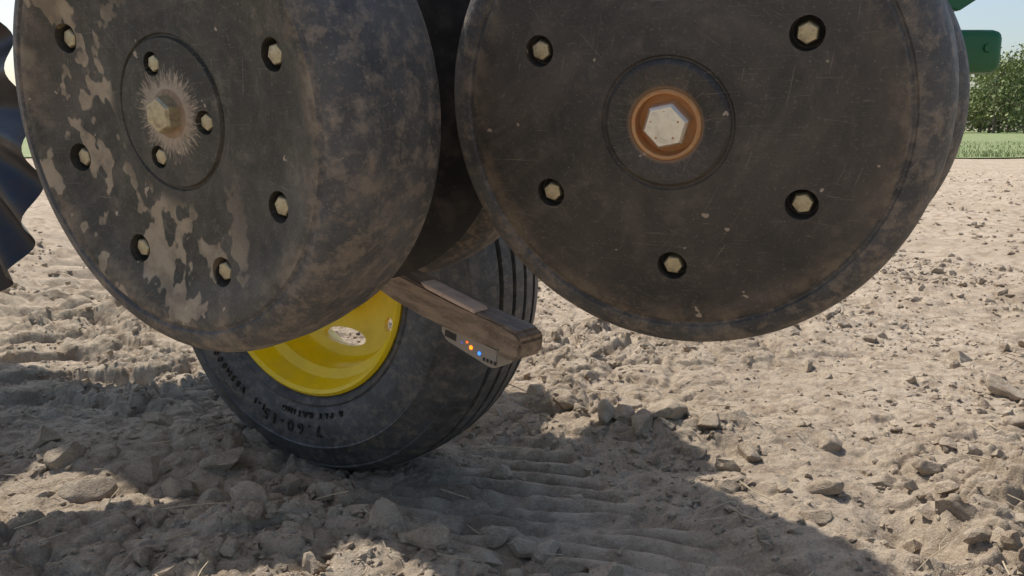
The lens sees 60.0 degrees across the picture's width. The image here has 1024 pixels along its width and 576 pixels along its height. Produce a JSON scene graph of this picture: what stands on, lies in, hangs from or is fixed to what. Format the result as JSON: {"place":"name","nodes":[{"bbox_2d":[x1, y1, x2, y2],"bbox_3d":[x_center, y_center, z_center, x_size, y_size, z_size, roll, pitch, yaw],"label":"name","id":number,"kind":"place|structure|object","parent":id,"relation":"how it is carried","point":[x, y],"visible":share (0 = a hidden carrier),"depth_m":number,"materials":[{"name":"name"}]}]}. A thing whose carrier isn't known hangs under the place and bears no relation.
{"place":"outdoors","nodes":[
{"label":"outdoors","id":0,"kind":"place"},
{"bbox_2d":[0,129,1023,575],"bbox_3d":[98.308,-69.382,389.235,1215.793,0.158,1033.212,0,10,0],"label":"ground","id":1,"kind":"structure","parent":0,"point":[588,531],"depth_m":1.82,"materials":[{"name":"soil"}]},
{"bbox_2d":[192,236,537,470],"bbox_3d":[-0.311,-0.045,1.794,0.794,0.794,0.360,6,12,29],"label":"transport wheel","id":2,"kind":"object","parent":1,"relation":"on","point":[410,385],"visible":0.45,"depth_m":1.64,"materials":[{"name":"rubber"}]},
{"bbox_2d":[948,0,1001,73],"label":"planter frame","id":3,"kind":"object","parent":2,"relation":"on","point":[983,48],"visible":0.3,"depth_m":0.96,"materials":[{"name":"green paint"}]},
{"bbox_2d":[0,22,42,291],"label":"coulter disc","id":4,"kind":"object","parent":3,"relation":"attached to","point":[21,188],"visible":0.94,"depth_m":0.91,"materials":[{"name":"metal"}]},
{"bbox_2d":[13,0,440,351],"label":"gauge wheel","id":5,"kind":"object","parent":3,"relation":"attached to","point":[233,175],"visible":1,"depth_m":0.69,"materials":[{"name":"rubber"}]},
{"bbox_2d":[392,0,482,277],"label":"opener disc","id":6,"kind":"object","parent":3,"relation":"attached to","point":[455,208],"visible":0.03,"depth_m":0.84,"materials":[{"name":"black paint"}]},
{"bbox_2d":[418,207,499,272],"bbox_3d":[-0.147,-0.211,1.050,0.400,0.400,0.138,5,18,24],"label":"gauge wheel","id":7,"kind":"object","parent":3,"relation":"attached to","point":[481,233],"visible":0.08,"depth_m":1.01,"materials":[{"name":"rubber"}]},
{"bbox_2d":[381,270,542,367],"bbox_3d":[-0.097,0.004,0.965,0.317,0.092,0.038,19,20,38],"label":"electronic device","id":8,"kind":"object","parent":3,"relation":"attached to","point":[487,334],"visible":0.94,"depth_m":0.91,"materials":[{"name":"brown wood"}]},
{"bbox_2d":[454,0,958,341],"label":"gauge wheel","id":9,"kind":"object","parent":3,"relation":"attached to","point":[704,170],"visible":1,"depth_m":0.68,"materials":[{"name":"rubber"}]},
{"bbox_2d":[929,0,969,202],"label":"gauge wheel","id":10,"kind":"object","parent":3,"relation":"attached to","point":[963,101],"visible":0.09,"depth_m":0.89,"materials":[{"name":"rubber"}]},
{"bbox_2d":[0,170,1023,575],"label":"soil clod scatter","id":11,"kind":"object","parent":1,"relation":"on","point":[386,520],"visible":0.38,"depth_m":1.66,"materials":[{"name":"brown soil"}]},
{"bbox_2d":[0,289,1023,575],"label":"straw","id":12,"kind":"object","parent":1,"relation":"on","point":[496,465],"visible":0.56,"depth_m":1.62,"materials":[{"name":"beige plant"}]},
{"bbox_2d":[964,43,1023,132],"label":"distant trees","id":13,"kind":"object","parent":1,"relation":"on","point":[998,105],"visible":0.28,"depth_m":110.90,"materials":[{"name":"green plant"}]},
{"bbox_2d":[0,0,1023,128],"label":"sky","id":14,"kind":"structure","parent":0,"point":[1006,17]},
{"bbox_2d":[22,130,1023,157],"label":"grass field","id":15,"kind":"structure","parent":0,"point":[976,137],"depth_m":39.40,"materials":[{"name":"green plant"}]},
{"bbox_2d":[956,140,1023,156],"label":"grass tufts","id":16,"kind":"object","parent":15,"relation":"on","point":[986,154],"visible":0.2,"depth_m":23.29,"materials":[{"name":"green plant"}]}
]}

